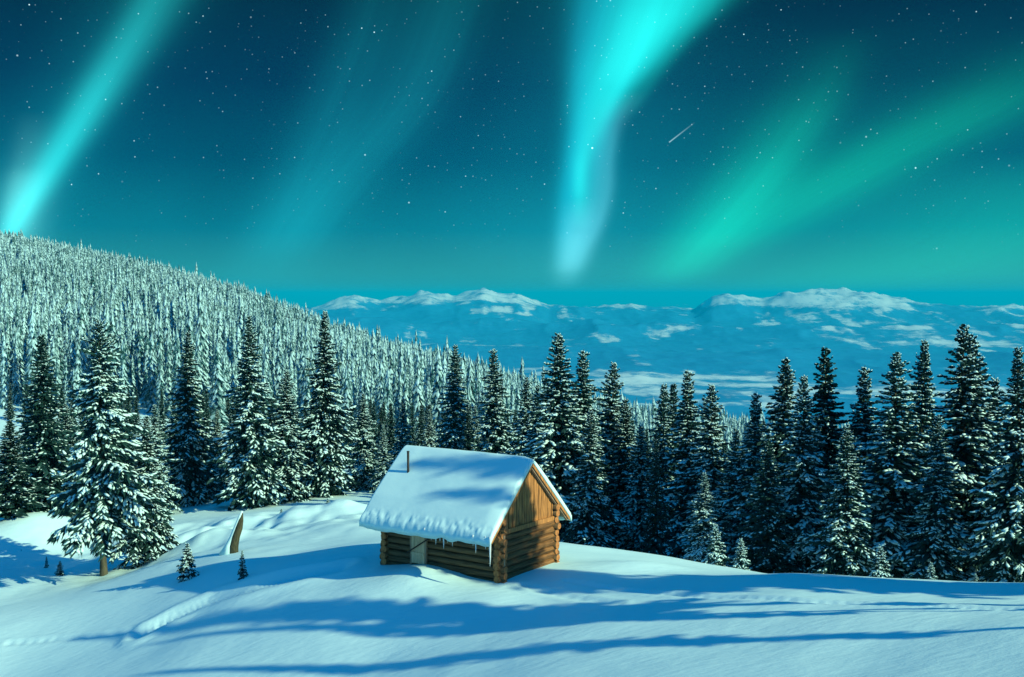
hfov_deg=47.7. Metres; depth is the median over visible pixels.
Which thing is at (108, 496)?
spruce tree
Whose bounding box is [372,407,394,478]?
conifer tree
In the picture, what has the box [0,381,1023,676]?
snow ground
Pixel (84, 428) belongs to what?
conifer tree
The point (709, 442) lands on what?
spruce tree
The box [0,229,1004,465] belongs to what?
hillside forest
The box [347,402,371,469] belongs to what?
conifer tree
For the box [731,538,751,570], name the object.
young spruce
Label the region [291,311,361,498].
spruce tree
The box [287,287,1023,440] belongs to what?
mountain valley
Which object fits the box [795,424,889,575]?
spruce tree
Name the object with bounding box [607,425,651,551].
spruce tree
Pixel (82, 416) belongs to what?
conifer tree
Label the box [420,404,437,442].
conifer tree
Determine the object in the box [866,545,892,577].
young spruce
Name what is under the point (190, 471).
spruce tree
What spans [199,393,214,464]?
conifer tree
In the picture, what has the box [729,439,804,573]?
spruce tree
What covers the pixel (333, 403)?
conifer tree
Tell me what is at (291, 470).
spruce tree
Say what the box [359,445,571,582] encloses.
log cabin
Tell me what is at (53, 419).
conifer tree
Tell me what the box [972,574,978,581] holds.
young spruce
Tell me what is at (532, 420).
spruce tree
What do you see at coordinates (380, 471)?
spruce tree
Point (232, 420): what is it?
conifer tree
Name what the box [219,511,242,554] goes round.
broken stump
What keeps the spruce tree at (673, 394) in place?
on the snow ground
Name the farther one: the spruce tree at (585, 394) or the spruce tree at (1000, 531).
the spruce tree at (585, 394)
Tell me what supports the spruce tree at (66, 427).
on the snow ground
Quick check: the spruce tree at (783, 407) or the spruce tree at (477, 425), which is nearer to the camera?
the spruce tree at (783, 407)
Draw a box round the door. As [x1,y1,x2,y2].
[411,536,424,564]
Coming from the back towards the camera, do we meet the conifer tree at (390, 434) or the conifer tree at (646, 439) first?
the conifer tree at (646, 439)
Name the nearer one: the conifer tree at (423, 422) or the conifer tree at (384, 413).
the conifer tree at (384, 413)
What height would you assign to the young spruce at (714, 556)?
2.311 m
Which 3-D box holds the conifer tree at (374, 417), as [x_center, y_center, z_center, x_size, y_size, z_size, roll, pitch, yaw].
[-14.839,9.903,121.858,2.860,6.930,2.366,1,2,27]
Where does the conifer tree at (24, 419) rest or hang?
on the snow ground
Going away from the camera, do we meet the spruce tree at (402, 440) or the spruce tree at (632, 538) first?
the spruce tree at (632, 538)
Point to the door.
(417, 553)
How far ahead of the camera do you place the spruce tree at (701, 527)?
50.07 m
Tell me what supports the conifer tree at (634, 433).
on the snow ground
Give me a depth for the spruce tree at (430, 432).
92.11 m
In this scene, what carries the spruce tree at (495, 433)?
on the snow ground
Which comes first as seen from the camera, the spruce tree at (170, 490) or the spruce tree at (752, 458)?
the spruce tree at (752, 458)
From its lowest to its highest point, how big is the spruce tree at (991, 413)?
13.713 m
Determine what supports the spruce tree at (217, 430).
on the snow ground
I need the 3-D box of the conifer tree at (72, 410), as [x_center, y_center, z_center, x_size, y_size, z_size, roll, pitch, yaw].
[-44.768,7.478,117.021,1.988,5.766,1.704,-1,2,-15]
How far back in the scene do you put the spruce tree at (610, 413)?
68.07 m
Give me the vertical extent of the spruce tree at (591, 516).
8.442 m
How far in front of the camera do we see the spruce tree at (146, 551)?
56.81 m
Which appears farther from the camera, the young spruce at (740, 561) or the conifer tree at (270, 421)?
the conifer tree at (270, 421)
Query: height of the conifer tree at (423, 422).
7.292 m
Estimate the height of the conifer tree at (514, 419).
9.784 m
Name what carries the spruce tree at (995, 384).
on the snow ground
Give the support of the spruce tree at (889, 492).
on the snow ground
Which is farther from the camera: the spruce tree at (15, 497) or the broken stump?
the spruce tree at (15, 497)
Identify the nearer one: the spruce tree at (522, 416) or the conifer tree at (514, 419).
the spruce tree at (522, 416)
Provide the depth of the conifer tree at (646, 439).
100.02 m
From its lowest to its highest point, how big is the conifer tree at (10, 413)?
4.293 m
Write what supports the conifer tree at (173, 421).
on the snow ground
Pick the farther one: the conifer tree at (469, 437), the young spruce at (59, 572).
the conifer tree at (469, 437)
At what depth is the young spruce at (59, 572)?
57.92 m
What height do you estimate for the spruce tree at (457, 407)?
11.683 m
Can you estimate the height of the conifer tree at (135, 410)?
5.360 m
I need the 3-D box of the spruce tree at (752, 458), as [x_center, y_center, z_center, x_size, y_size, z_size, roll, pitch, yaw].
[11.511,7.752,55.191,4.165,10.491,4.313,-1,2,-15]
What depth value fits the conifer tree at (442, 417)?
96.49 m
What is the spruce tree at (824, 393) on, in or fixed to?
on the snow ground
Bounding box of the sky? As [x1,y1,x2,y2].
[0,0,1023,304]
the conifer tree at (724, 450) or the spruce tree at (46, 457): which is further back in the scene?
the conifer tree at (724, 450)
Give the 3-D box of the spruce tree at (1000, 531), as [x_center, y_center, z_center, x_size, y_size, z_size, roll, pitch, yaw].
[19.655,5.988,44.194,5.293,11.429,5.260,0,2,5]
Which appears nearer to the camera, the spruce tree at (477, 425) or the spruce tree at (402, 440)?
the spruce tree at (402, 440)
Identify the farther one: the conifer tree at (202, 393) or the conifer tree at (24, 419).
the conifer tree at (202, 393)
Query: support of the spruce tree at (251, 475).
on the snow ground
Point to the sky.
(299, 151)
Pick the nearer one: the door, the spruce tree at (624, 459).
the door
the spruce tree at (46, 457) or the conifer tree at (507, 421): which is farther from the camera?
the conifer tree at (507, 421)
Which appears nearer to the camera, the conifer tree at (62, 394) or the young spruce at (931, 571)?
the young spruce at (931, 571)
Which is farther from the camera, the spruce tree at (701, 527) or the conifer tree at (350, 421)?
the conifer tree at (350, 421)
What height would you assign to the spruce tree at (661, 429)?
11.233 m
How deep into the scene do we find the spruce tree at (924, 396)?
54.07 m
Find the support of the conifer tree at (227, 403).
on the snow ground
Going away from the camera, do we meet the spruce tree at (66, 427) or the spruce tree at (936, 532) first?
the spruce tree at (936, 532)
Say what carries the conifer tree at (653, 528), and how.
on the snow ground
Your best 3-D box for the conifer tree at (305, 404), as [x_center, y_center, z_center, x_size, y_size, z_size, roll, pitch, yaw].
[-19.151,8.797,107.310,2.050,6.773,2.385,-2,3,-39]
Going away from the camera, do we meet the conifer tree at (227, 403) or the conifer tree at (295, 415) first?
the conifer tree at (295, 415)
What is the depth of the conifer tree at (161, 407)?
114.91 m
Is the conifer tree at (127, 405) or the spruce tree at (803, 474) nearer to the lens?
the spruce tree at (803, 474)
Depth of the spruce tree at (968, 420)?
47.71 m
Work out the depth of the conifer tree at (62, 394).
92.49 m
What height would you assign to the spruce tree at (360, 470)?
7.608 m
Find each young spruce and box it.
[44,556,48,567]
[54,560,65,575]
[176,543,199,582]
[237,551,247,579]
[700,524,730,566]
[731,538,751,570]
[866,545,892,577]
[925,562,937,579]
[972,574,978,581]
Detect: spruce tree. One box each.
[0,419,48,518]
[16,334,84,516]
[46,316,170,575]
[57,404,87,517]
[108,416,181,569]
[147,404,183,514]
[162,331,222,506]
[205,315,299,510]
[205,409,229,497]
[262,369,319,503]
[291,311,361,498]
[340,393,380,490]
[368,424,393,492]
[387,398,412,465]
[421,409,438,447]
[433,344,477,449]
[470,405,482,443]
[471,349,522,454]
[505,377,548,455]
[518,332,614,547]
[518,385,549,458]
[559,410,630,547]
[567,349,623,540]
[593,361,635,502]
[605,398,637,548]
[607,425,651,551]
[618,383,679,551]
[658,370,701,557]
[661,384,730,558]
[666,383,682,486]
[677,472,734,566]
[711,428,745,565]
[717,392,769,565]
[726,357,826,554]
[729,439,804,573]
[775,375,834,573]
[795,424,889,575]
[807,347,854,526]
[827,367,885,532]
[829,351,955,579]
[885,415,976,580]
[886,339,945,501]
[908,324,1009,581]
[944,339,1006,562]
[952,346,1023,582]
[986,375,1011,480]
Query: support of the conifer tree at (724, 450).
on the snow ground
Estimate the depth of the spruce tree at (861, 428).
56.02 m
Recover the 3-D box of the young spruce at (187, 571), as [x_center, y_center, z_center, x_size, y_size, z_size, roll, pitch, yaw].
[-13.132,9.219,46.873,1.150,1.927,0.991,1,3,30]
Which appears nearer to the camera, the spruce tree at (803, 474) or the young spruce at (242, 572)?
the young spruce at (242, 572)
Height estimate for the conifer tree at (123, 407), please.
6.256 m
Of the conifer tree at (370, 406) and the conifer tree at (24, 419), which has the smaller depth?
the conifer tree at (24, 419)
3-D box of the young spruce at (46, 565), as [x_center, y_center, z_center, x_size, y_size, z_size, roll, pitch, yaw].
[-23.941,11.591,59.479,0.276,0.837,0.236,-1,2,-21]
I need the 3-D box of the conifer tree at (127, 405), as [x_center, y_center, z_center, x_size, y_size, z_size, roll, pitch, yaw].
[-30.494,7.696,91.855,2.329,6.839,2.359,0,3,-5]
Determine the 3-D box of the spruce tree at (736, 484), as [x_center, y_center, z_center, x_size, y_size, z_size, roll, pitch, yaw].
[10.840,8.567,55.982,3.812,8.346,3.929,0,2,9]
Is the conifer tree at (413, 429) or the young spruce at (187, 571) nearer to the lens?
the young spruce at (187, 571)
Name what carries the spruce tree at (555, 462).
on the snow ground
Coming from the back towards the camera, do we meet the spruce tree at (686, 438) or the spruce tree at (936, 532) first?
the spruce tree at (686, 438)

